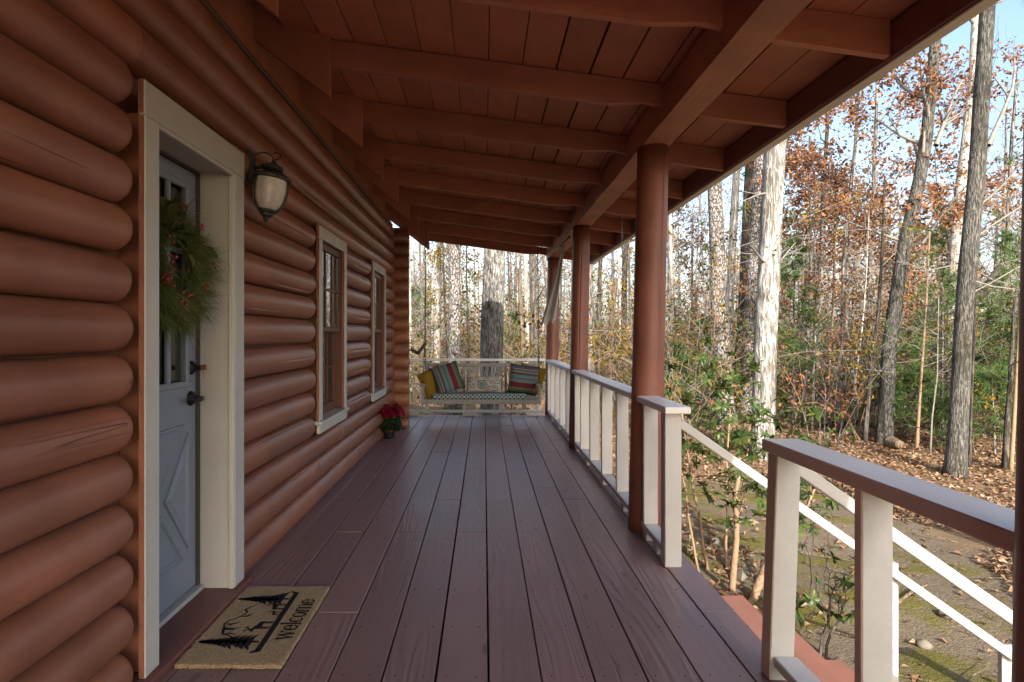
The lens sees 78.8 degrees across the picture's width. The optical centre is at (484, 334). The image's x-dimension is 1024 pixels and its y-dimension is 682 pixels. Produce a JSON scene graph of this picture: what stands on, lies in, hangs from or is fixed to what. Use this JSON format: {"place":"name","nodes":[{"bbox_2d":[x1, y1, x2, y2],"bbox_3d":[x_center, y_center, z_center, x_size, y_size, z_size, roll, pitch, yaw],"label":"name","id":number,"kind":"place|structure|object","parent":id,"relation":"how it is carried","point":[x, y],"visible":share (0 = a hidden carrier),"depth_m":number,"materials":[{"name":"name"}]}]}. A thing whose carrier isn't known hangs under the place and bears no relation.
{"place":"outdoors","nodes":[
{"label":"outdoors","id":0,"kind":"place"},
{"bbox_2d":[392,0,1023,323],"label":"sky","id":1,"kind":"structure","parent":0,"point":[1010,21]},
{"bbox_2d":[409,324,1015,681],"bbox_3d":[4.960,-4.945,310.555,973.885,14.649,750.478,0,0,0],"label":"ground","id":2,"kind":"structure","parent":0,"point":[957,655],"depth_m":5.79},
{"bbox_2d":[0,0,428,681],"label":"log house","id":3,"kind":"structure","parent":2,"relation":"on","point":[160,500],"depth_m":2.55,"materials":[{"name":"brown wood"}]},
{"bbox_2d":[120,79,251,681],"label":"door","id":4,"kind":"structure","parent":3,"relation":"in","point":[184,452],"depth_m":2.83,"materials":[{"name":"white paint"}]},
{"bbox_2d":[159,189,232,351],"bbox_3d":[-1.286,-0.277,2.681,0.273,0.725,0.699,0,0,0],"label":"door wreath","id":5,"kind":"object","parent":4,"relation":"attached to","point":[177,308],"depth_m":2.70,"materials":[{"name":"green plant"}]},
{"bbox_2d":[246,150,291,221],"bbox_3d":[-1.139,-0.785,3.285,0.226,0.381,0.184,0,0,0],"label":"wall lantern","id":6,"kind":"object","parent":3,"relation":"attached to","point":[271,184],"depth_m":3.25,"materials":[{"name":"glass"}]},
{"bbox_2d":[305,225,348,433],"bbox_3d":[-1.302,-0.040,5.100,0.195,1.560,0.944,0,0,0],"label":"window","id":7,"kind":"structure","parent":3,"relation":"in","point":[329,271],"depth_m":5.18,"materials":[{"name":"white paint"}]},
{"bbox_2d":[364,261,387,401],"bbox_3d":[-1.302,-0.040,7.320,0.195,1.560,0.924,0,0,0],"label":"window","id":8,"kind":"structure","parent":3,"relation":"in","point":[377,388],"depth_m":7.47,"materials":[{"name":"white paint"}]},
{"bbox_2d":[279,0,999,264],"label":"porch roof","id":9,"kind":"structure","parent":3,"relation":"attached to","point":[523,126],"depth_m":3.60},
{"bbox_2d":[419,230,542,403],"bbox_3d":[-0.038,-0.278,9.200,1.780,2.566,0.561,0,0,2],"label":"porch swing","id":10,"kind":"object","parent":9,"relation":"hanging from","point":[530,399],"visible":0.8,"depth_m":9.18,"materials":[{"name":"paint"}]},
{"bbox_2d":[432,392,525,398],"bbox_3d":[-0.075,0.892,9.155,1.360,0.080,0.400,0,0,0],"label":"seat cushion","id":11,"kind":"object","parent":10,"relation":"on","point":[474,395],"visible":0.84,"depth_m":8.96,"materials":[{"name":"fabric"}]},
{"bbox_2d":[416,364,438,398],"bbox_3d":[-0.745,0.695,9.150,0.420,0.420,0.138,-27,2,-35],"label":"pillow","id":12,"kind":"object","parent":11,"relation":"on","point":[430,387],"visible":0.55,"depth_m":9.04,"materials":[{"name":"yellow fabric"}]},
{"bbox_2d":[428,360,465,393],"bbox_3d":[-0.545,0.635,9.150,0.440,0.440,0.148,-17,-15,-17],"label":"pillow","id":13,"kind":"object","parent":11,"relation":"on","point":[447,377],"visible":0.99,"depth_m":9.09,"materials":[{"name":"fabric"}]},
{"bbox_2d":[466,376,501,392],"bbox_3d":[0.000,0.730,9.200,0.540,0.250,0.127,1,-16,0],"label":"pillow","id":14,"kind":"object","parent":11,"relation":"on","point":[482,384],"visible":1,"depth_m":9.15,"materials":[{"name":"fabric"}]},
{"bbox_2d":[507,363,539,395],"bbox_3d":[0.575,0.660,9.150,0.440,0.440,0.148,8,2,-6],"label":"pillow","id":15,"kind":"object","parent":11,"relation":"on","point":[522,379],"visible":0.96,"depth_m":9.09,"materials":[{"name":"fabric"}]},
{"bbox_2d":[541,236,569,325],"bbox_3d":[0.893,-0.668,7.599,0.425,1.121,0.110,0,0,-28],"label":"hanging flag","id":16,"kind":"object","parent":9,"relation":"hanging from","point":[550,312],"visible":1,"depth_m":7.57,"materials":[{"name":"fabric"}]},
{"bbox_2d":[409,235,412,392],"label":"tree","id":17,"kind":"object","parent":2,"relation":"on","point":[410,300],"visible":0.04,"depth_m":20.96,"materials":[{"name":"white plant"}]},
{"bbox_2d":[395,226,435,370],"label":"slim tree","id":18,"kind":"object","parent":2,"relation":"on","point":[421,278],"visible":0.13,"depth_m":29.12,"materials":[{"name":"grey plant"}]},
{"bbox_2d":[411,281,443,362],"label":"young pine","id":19,"kind":"object","parent":2,"relation":"on","point":[417,299],"visible":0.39,"depth_m":29.91,"materials":[{"name":"green plant"}]},
{"bbox_2d":[417,241,441,362],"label":"tree","id":20,"kind":"object","parent":2,"relation":"on","point":[438,280],"visible":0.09,"depth_m":19.96,"materials":[{"name":"white plant"}]},
{"bbox_2d":[409,243,483,373],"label":"tree","id":21,"kind":"object","parent":2,"relation":"on","point":[474,279],"visible":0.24,"depth_m":19.99,"materials":[{"name":"grey plant"}]},
{"bbox_2d":[448,244,473,414],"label":"tree","id":22,"kind":"object","parent":2,"relation":"on","point":[454,284],"visible":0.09,"depth_m":15.88,"materials":[{"name":"grey plant"}]},
{"bbox_2d":[421,243,506,362],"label":"tree","id":23,"kind":"object","parent":2,"relation":"on","point":[437,255],"visible":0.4,"depth_m":18.91,"materials":[{"name":"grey plant"}]},
{"bbox_2d":[159,415,786,681],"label":"porch deck","id":24,"kind":"structure","parent":2,"relation":"on","point":[475,548],"depth_m":3.27,"materials":[{"name":"paint"}]},
{"bbox_2d":[174,586,329,668],"bbox_3d":[-0.981,1.268,2.755,0.424,0.021,0.754,0,0,0],"label":"door mat","id":25,"kind":"object","parent":24,"relation":"on","point":[258,627],"depth_m":2.66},
{"bbox_2d":[378,403,406,438],"bbox_3d":[-1.177,1.060,7.718,0.431,0.433,0.461,0,0,0],"label":"poinsettia","id":26,"kind":"object","parent":24,"relation":"on","point":[390,425],"visible":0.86,"depth_m":7.63,"materials":[{"name":"plant"}]},
{"bbox_2d":[409,358,544,415],"bbox_3d":[-0.135,0.828,9.860,2.190,0.903,0.120,0,0,0],"label":"porch railing","id":27,"kind":"object","parent":24,"relation":"on","point":[465,412],"visible":0.72,"depth_m":9.84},
{"bbox_2d":[545,257,558,414],"bbox_3d":[1.093,0.025,9.980,0.239,2.509,0.203,0,0,0],"label":"porch post","id":28,"kind":"object","parent":24,"relation":"on","point":[552,340],"visible":0.51,"depth_m":9.90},
{"bbox_2d":[546,359,569,440],"bbox_3d":[1.047,0.835,8.520,0.140,0.889,2.710,0,0,0],"label":"porch railing","id":29,"kind":"object","parent":24,"relation":"on","point":[558,387],"visible":0.91,"depth_m":8.78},
{"bbox_2d":[569,225,589,448],"bbox_3d":[1.080,0.025,7.060,0.243,2.509,0.203,0,0,0],"label":"porch post","id":30,"kind":"object","parent":24,"relation":"on","point":[580,299],"visible":0.84,"depth_m":6.98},
{"bbox_2d":[572,370,631,511],"bbox_3d":[1.047,0.835,5.580,0.140,0.889,2.750,0,0,0],"label":"porch railing","id":31,"kind":"object","parent":24,"relation":"on","point":[586,412],"visible":0.9,"depth_m":5.29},
{"bbox_2d":[628,143,668,533],"bbox_3d":[1.081,0.025,4.100,0.263,2.509,0.209,0,0,0],"label":"porch post","id":32,"kind":"object","parent":24,"relation":"on","point":[648,349],"visible":0.83,"depth_m":4.02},
{"bbox_2d":[637,396,690,566],"bbox_3d":[1.047,0.835,3.678,0.140,0.889,0.635,0,0,0],"label":"porch railing","id":33,"kind":"object","parent":24,"relation":"on","point":[665,538],"visible":1,"depth_m":3.45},
{"bbox_2d":[761,439,1014,681],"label":"porch railing","id":34,"kind":"object","parent":24,"relation":"on","point":[879,491],"visible":0.97,"depth_m":1.75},
{"bbox_2d":[1011,125,1023,681],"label":"porch post","id":35,"kind":"object","parent":24,"relation":"on","point":[1017,672],"visible":1,"depth_m":1.14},
{"bbox_2d":[479,249,504,415],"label":"tree","id":36,"kind":"object","parent":2,"relation":"on","point":[492,327],"visible":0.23,"depth_m":12.27,"materials":[{"name":"grey plant"}]},
{"bbox_2d":[432,254,609,337],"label":"slim tree","id":37,"kind":"object","parent":2,"relation":"on","point":[533,277],"visible":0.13,"depth_m":23.61,"materials":[{"name":"brown plant"}]},
{"bbox_2d":[517,269,525,414],"bbox_3d":[0.911,0.298,14.963,0.221,3.768,0.122,0,0,-26],"label":"snag","id":38,"kind":"object","parent":2,"relation":"on","point":[520,306],"visible":0.58,"depth_m":14.91,"materials":[{"name":"grey wood"}]},
{"bbox_2d":[503,308,540,371],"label":"young pine","id":39,"kind":"object","parent":2,"relation":"on","point":[511,314],"visible":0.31,"depth_m":21.96,"materials":[{"name":"green plant"}]},
{"bbox_2d":[505,251,545,413],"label":"sapling","id":40,"kind":"object","parent":2,"relation":"on","point":[509,319],"visible":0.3,"depth_m":14.49,"materials":[{"name":"brown plant"}]},
{"bbox_2d":[523,254,528,362],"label":"tree","id":41,"kind":"object","parent":2,"relation":"on","point":[526,294],"visible":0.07,"depth_m":21.94,"materials":[{"name":"white plant"}]},
{"bbox_2d":[516,254,596,357],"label":"tree","id":42,"kind":"object","parent":2,"relation":"on","point":[531,293],"visible":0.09,"depth_m":18.98,"materials":[{"name":"grey plant"}]},
{"bbox_2d":[545,239,634,392],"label":"slim tree","id":43,"kind":"object","parent":2,"relation":"on","point":[612,270],"visible":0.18,"depth_m":21.58,"materials":[{"name":"brown plant"}]},
{"bbox_2d":[588,264,604,372],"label":"tree","id":44,"kind":"object","parent":2,"relation":"on","point":[591,299],"visible":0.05,"depth_m":16.87,"materials":[{"name":"grey plant"}]},
{"bbox_2d":[596,259,601,399],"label":"tree","id":45,"kind":"object","parent":2,"relation":"on","point":[598,318],"visible":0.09,"depth_m":18.93,"materials":[{"name":"grey plant"}]},
{"bbox_2d":[607,278,617,379],"bbox_3d":[3.274,0.357,16.001,0.321,3.633,0.174,0,0,0],"label":"snag","id":46,"kind":"object","parent":2,"relation":"on","point":[612,318],"visible":0.46,"depth_m":15.95,"materials":[{"name":"grey wood"}]},
{"bbox_2d":[626,241,667,381],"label":"tree","id":47,"kind":"object","parent":2,"relation":"on","point":[629,288],"visible":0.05,"depth_m":19.99,"materials":[{"name":"grey plant"}]},
{"bbox_2d":[620,212,689,382],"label":"tree","id":48,"kind":"object","parent":2,"relation":"on","point":[624,297],"visible":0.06,"depth_m":23.92,"materials":[{"name":"grey plant"}]},
{"bbox_2d":[627,182,736,381],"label":"tree","id":49,"kind":"object","parent":2,"relation":"on","point":[670,250],"visible":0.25,"depth_m":17.92,"materials":[{"name":"white plant"}]},
{"bbox_2d":[665,317,713,402],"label":"young pine","id":50,"kind":"object","parent":2,"relation":"on","point":[697,324],"visible":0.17,"depth_m":17.98,"materials":[{"name":"green plant"}]},
{"bbox_2d":[664,339,722,434],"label":"young pine","id":51,"kind":"object","parent":2,"relation":"on","point":[675,350],"visible":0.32,"depth_m":12.91,"materials":[{"name":"green plant"}]},
{"bbox_2d":[665,200,737,392],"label":"tree","id":52,"kind":"object","parent":2,"relation":"on","point":[690,243],"visible":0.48,"depth_m":20.87,"materials":[{"name":"brown plant"}]},
{"bbox_2d":[665,167,744,386],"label":"slim tree","id":53,"kind":"object","parent":2,"relation":"on","point":[700,207],"visible":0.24,"depth_m":23.13,"materials":[{"name":"brown plant"}]},
{"bbox_2d":[394,183,1020,350],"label":"wood","id":54,"kind":"object","parent":2,"relation":"on","point":[619,285],"visible":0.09,"depth_m":51.40,"materials":[{"name":"grey plant"}]},
{"bbox_2d":[685,196,740,315],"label":"slim tree","id":55,"kind":"object","parent":2,"relation":"on","point":[706,254],"visible":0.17,"depth_m":32.09,"materials":[{"name":"brown plant"}]},
{"bbox_2d":[410,371,1016,681],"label":"fallen leaves","id":56,"kind":"object","parent":2,"relation":"on","point":[990,498],"depth_m":9.29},
{"bbox_2d":[409,168,1022,455],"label":"thicket","id":57,"kind":"object","parent":2,"relation":"on","point":[619,354],"visible":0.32,"depth_m":14.12,"materials":[{"name":"brown plant"}]},
{"bbox_2d":[707,181,736,423],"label":"tree","id":58,"kind":"object","parent":2,"relation":"on","point":[715,208],"visible":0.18,"depth_m":14.90,"materials":[{"name":"white plant"}]},
{"bbox_2d":[666,179,784,351],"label":"slim tree","id":59,"kind":"object","parent":2,"relation":"on","point":[707,297],"visible":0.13,"depth_m":25.79,"materials":[{"name":"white plant"}]},
{"bbox_2d":[726,169,739,367],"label":"tree","id":60,"kind":"object","parent":2,"relation":"on","point":[730,270],"visible":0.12,"depth_m":16.92,"materials":[{"name":"white plant"}]},
{"bbox_2d":[666,129,814,335],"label":"slim tree","id":61,"kind":"object","parent":2,"relation":"on","point":[727,209],"visible":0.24,"depth_m":22.08,"materials":[{"name":"brown plant"}]},
{"bbox_2d":[727,161,754,402],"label":"tree","id":62,"kind":"object","parent":2,"relation":"on","point":[748,187],"visible":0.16,"depth_m":18.39,"materials":[{"name":"grey plant"}]},
{"bbox_2d":[734,154,763,414],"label":"tree","id":63,"kind":"object","parent":2,"relation":"on","point":[752,268],"visible":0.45,"depth_m":15.40,"materials":[{"name":"grey plant"}]},
{"bbox_2d":[664,336,837,602],"bbox_3d":[2.230,1.099,5.976,1.692,2.180,2.622,0,0,0],"label":"evergreen shrub","id":64,"kind":"object","parent":2,"relation":"on","point":[726,379],"visible":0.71,"depth_m":5.51,"materials":[{"name":"green plant"}]},
{"bbox_2d":[734,328,822,416],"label":"young pine","id":65,"kind":"object","parent":2,"relation":"on","point":[802,369],"visible":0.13,"depth_m":15.75,"materials":[{"name":"green plant"}]},
{"bbox_2d":[738,139,829,461],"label":"tree","id":66,"kind":"object","parent":2,"relation":"on","point":[768,287],"visible":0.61,"depth_m":10.26,"materials":[{"name":"white plant"}]},
{"bbox_2d":[777,233,836,428],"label":"young pine","id":67,"kind":"object","parent":2,"relation":"on","point":[798,258],"visible":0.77,"depth_m":13.89,"materials":[{"name":"green plant"}]},
{"bbox_2d":[733,161,883,426],"bbox_3d":[7.435,-0.924,14.197,2.753,6.303,2.538,0,0,-31],"label":"tree","id":68,"kind":"object","parent":2,"relation":"on","point":[818,246],"visible":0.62,"depth_m":13.95,"materials":[{"name":"brown plant"}]},
{"bbox_2d":[785,177,846,431],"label":"sapling","id":69,"kind":"object","parent":2,"relation":"on","point":[814,353],"visible":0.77,"depth_m":13.96,"materials":[{"name":"brown plant"}]},
{"bbox_2d":[798,478,844,603],"bbox_3d":[2.640,1.636,4.978,0.608,1.122,0.291,0,0,-28],"label":"evergreen shrub","id":70,"kind":"object","parent":2,"relation":"on","point":[828,502],"visible":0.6,"depth_m":4.95,"materials":[{"name":"green plant"}]},
{"bbox_2d":[784,404,862,449],"bbox_3d":[6.185,1.701,11.240,1.391,0.930,0.826,0,0,15],"label":"evergreen shrub","id":71,"kind":"object","parent":2,"relation":"on","point":[829,429],"visible":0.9,"depth_m":11.21,"materials":[{"name":"green plant"}]},
{"bbox_2d":[795,550,853,659],"bbox_3d":[2.230,1.796,4.042,0.472,0.729,0.633,0,0,43],"label":"evergreen shrub","id":72,"kind":"object","parent":2,"relation":"on","point":[847,582],"visible":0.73,"depth_m":3.99,"materials":[{"name":"green plant"}]},
{"bbox_2d":[738,128,916,403],"bbox_3d":[10.185,-2.311,18.753,4.614,8.881,3.493,0,0,31],"label":"tree","id":73,"kind":"object","parent":2,"relation":"on","point":[839,260],"visible":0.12,"depth_m":18.30,"materials":[{"name":"brown plant"}]},
{"bbox_2d":[795,204,863,425],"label":"sapling","id":74,"kind":"object","parent":2,"relation":"on","point":[832,315],"visible":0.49,"depth_m":14.48,"materials":[{"name":"brown plant"}]},
{"bbox_2d":[681,420,1012,681],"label":"staircase","id":75,"kind":"structure","parent":2,"relation":"on","point":[815,662],"depth_m":3.33,"materials":[{"name":"paint"}]},
{"bbox_2d":[819,410,877,428],"bbox_3d":[8.427,1.802,13.870,1.408,0.559,1.294,0,0,-18],"label":"fallen log","id":76,"kind":"object","parent":2,"relation":"on","point":[845,423],"visible":0.33,"depth_m":13.92,"materials":[{"name":"wood"}]},
{"bbox_2d":[735,90,965,418],"bbox_3d":[9.024,-2.840,15.510,4.679,10.047,4.830,0,0,0],"label":"tree","id":77,"kind":"object","parent":2,"relation":"on","point":[931,193],"visible":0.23,"depth_m":15.09,"materials":[{"name":"orange plant"}]},
{"bbox_2d":[751,55,963,431],"bbox_3d":[8.302,-2.640,13.441,4.779,9.826,2.972,0,0,-30],"label":"tree","id":78,"kind":"object","parent":2,"relation":"on","point":[807,159],"visible":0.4,"depth_m":13.58,"materials":[{"name":"brown plant"}]},
{"bbox_2d":[836,196,888,428],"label":"sapling","id":79,"kind":"object","parent":2,"relation":"on","point":[864,289],"visible":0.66,"depth_m":13.98,"materials":[{"name":"brown plant"}]},
{"bbox_2d":[783,148,945,398],"bbox_3d":[11.975,-1.844,19.198,4.748,8.093,3.612,0,0,32],"label":"tree","id":80,"kind":"object","parent":2,"relation":"on","point":[856,181],"visible":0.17,"depth_m":19.17,"materials":[{"name":"orange plant"}]},
{"bbox_2d":[783,179,948,415],"bbox_3d":[9.683,-1.110,15.860,3.804,6.598,3.285,0,0,44],"label":"tree","id":81,"kind":"object","parent":2,"relation":"on","point":[877,223],"visible":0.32,"depth_m":15.68,"materials":[{"name":"orange plant"}]},
{"bbox_2d":[834,173,922,442],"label":"sapling","id":82,"kind":"object","parent":2,"relation":"on","point":[867,411],"visible":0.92,"depth_m":12.30,"materials":[{"name":"brown plant"}]},
{"bbox_2d":[788,46,992,408],"bbox_3d":[11.634,-3.004,17.835,4.951,10.415,6.137,0,0,-16],"label":"tree","id":83,"kind":"object","parent":2,"relation":"on","point":[875,161],"visible":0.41,"depth_m":17.30,"materials":[{"name":"orange plant"}]},
{"bbox_2d":[883,435,904,448],"bbox_3d":[7.530,1.991,11.382,0.262,0.254,0.362,0,0,0],"label":"log stub","id":84,"kind":"object","parent":2,"relation":"on","point":[891,441],"visible":0.97,"depth_m":11.35,"materials":[{"name":"brown wood"}]},
{"bbox_2d":[861,341,934,433],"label":"young pine","id":85,"kind":"object","parent":2,"relation":"on","point":[901,361],"visible":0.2,"depth_m":13.45,"materials":[{"name":"green plant"}]},
{"bbox_2d":[783,38,1021,445],"bbox_3d":[8.470,-3.796,12.226,3.625,12.099,4.133,0,0,0],"label":"tree","id":86,"kind":"object","parent":2,"relation":"on","point":[922,149],"visible":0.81,"depth_m":12.14,"materials":[{"name":"brown plant"}]},
{"bbox_2d":[837,179,980,352],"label":"tree","id":87,"kind":"object","parent":2,"relation":"on","point":[921,238],"visible":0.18,"depth_m":20.38,"materials":[{"name":"brown plant"}]},
{"bbox_2d":[869,362,949,443],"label":"young pine","id":88,"kind":"object","parent":2,"relation":"on","point":[902,391],"visible":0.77,"depth_m":12.08,"materials":[{"name":"green plant"}]},
{"bbox_2d":[898,305,953,427],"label":"young pine","id":89,"kind":"object","parent":2,"relation":"on","point":[914,323],"visible":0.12,"depth_m":14.41,"materials":[{"name":"green plant"}]},
{"bbox_2d":[901,288,952,453],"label":"sapling","id":90,"kind":"object","parent":2,"relation":"on","point":[931,427],"visible":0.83,"depth_m":11.19,"materials":[{"name":"brown plant"}]},
{"bbox_2d":[867,226,999,449],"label":"sapling","id":91,"kind":"object","parent":2,"relation":"on","point":[923,337],"visible":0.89,"depth_m":11.56,"materials":[{"name":"brown plant"}]},
{"bbox_2d":[864,265,1015,440],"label":"young pine","id":92,"kind":"object","parent":2,"relation":"on","point":[931,297],"visible":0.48,"depth_m":12.90,"materials":[{"name":"green plant"}]},
{"bbox_2d":[909,204,980,275],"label":"young pine","id":93,"kind":"object","parent":2,"relation":"on","point":[946,233],"visible":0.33,"depth_m":18.10,"materials":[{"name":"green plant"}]},
{"bbox_2d":[884,38,1023,415],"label":"tree","id":94,"kind":"object","parent":2,"relation":"on","point":[1009,208],"visible":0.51,"depth_m":16.95,"materials":[{"name":"brown plant"}]},
{"bbox_2d":[893,3,1023,478],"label":"tree","id":95,"kind":"object","parent":2,"relation":"on","point":[955,463],"visible":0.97,"depth_m":9.49,"materials":[{"name":"grey plant"}]},
{"bbox_2d":[901,55,1021,295],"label":"slim tree","id":96,"kind":"object","parent":2,"relation":"on","point":[1005,177],"visible":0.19,"depth_m":26.09,"materials":[{"name":"brown plant"}]},
{"bbox_2d":[903,185,1021,339],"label":"tree","id":97,"kind":"object","parent":2,"relation":"on","point":[1012,217],"visible":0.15,"depth_m":22.66,"materials":[{"name":"brown plant"}]},
{"bbox_2d":[934,0,1003,382],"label":"tree","id":98,"kind":"object","parent":2,"relation":"on","point":[954,244],"visible":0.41,"depth_m":16.91,"materials":[{"name":"white plant"}]},
{"bbox_2d":[919,161,1018,467],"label":"sapling","id":99,"kind":"object","parent":2,"relation":"on","point":[971,407],"visible":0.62,"depth_m":10.18,"materials":[{"name":"brown plant"}]},
{"bbox_2d":[923,362,1016,455],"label":"young pine","id":100,"kind":"object","parent":2,"relation":"on","point":[989,381],"visible":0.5,"depth_m":11.18,"materials":[{"name":"green plant"}]},
{"bbox_2d":[939,354,1003,436],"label":"young pine","id":101,"kind":"object","parent":2,"relation":"on","point":[976,360],"visible":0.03,"depth_m":13.09,"materials":[{"name":"green plant"}]},
{"bbox_2d":[931,293,1018,414],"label":"young pine","id":102,"kind":"object","parent":2,"relation":"on","point":[988,313],"visible":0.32,"depth_m":12.47,"materials":[{"name":"green plant"}]},
{"bbox_2d":[936,215,1020,402],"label":"tree","id":103,"kind":"object","parent":2,"relation":"on","point":[996,270],"visible":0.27,"depth_m":19.95,"materials":[{"name":"grey plant"}]},
{"bbox_2d":[936,33,1023,313],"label":"slim tree","id":104,"kind":"object","parent":2,"relation":"on","point":[1022,47],"visible":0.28,"depth_m":21.56,"materials":[{"name":"brown plant"}]},
{"bbox_2d":[945,227,1020,367],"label":"young pine","id":105,"kind":"object","parent":2,"relation":"on","point":[1008,238],"visible":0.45,"depth_m":13.60,"materials":[{"name":"green plant"}]},
{"bbox_2d":[976,288,1017,469],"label":"sapling","id":106,"kind":"object","parent":2,"relation":"on","point":[1006,443],"visible":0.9,"depth_m":10.19,"materials":[{"name":"brown plant"}]},
{"bbox_2d":[975,286,1018,398],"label":"young pine","id":107,"kind":"object","parent":2,"relation":"on","point":[1005,328],"visible":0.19,"depth_m":12.01,"materials":[{"name":"green plant"}]},
{"bbox_2d":[978,150,1022,472],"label":"sapling","id":108,"kind":"object","parent":2,"relation":"on","point":[1013,425],"visible":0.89,"depth_m":10.01,"materials":[{"name":"brown plant"}]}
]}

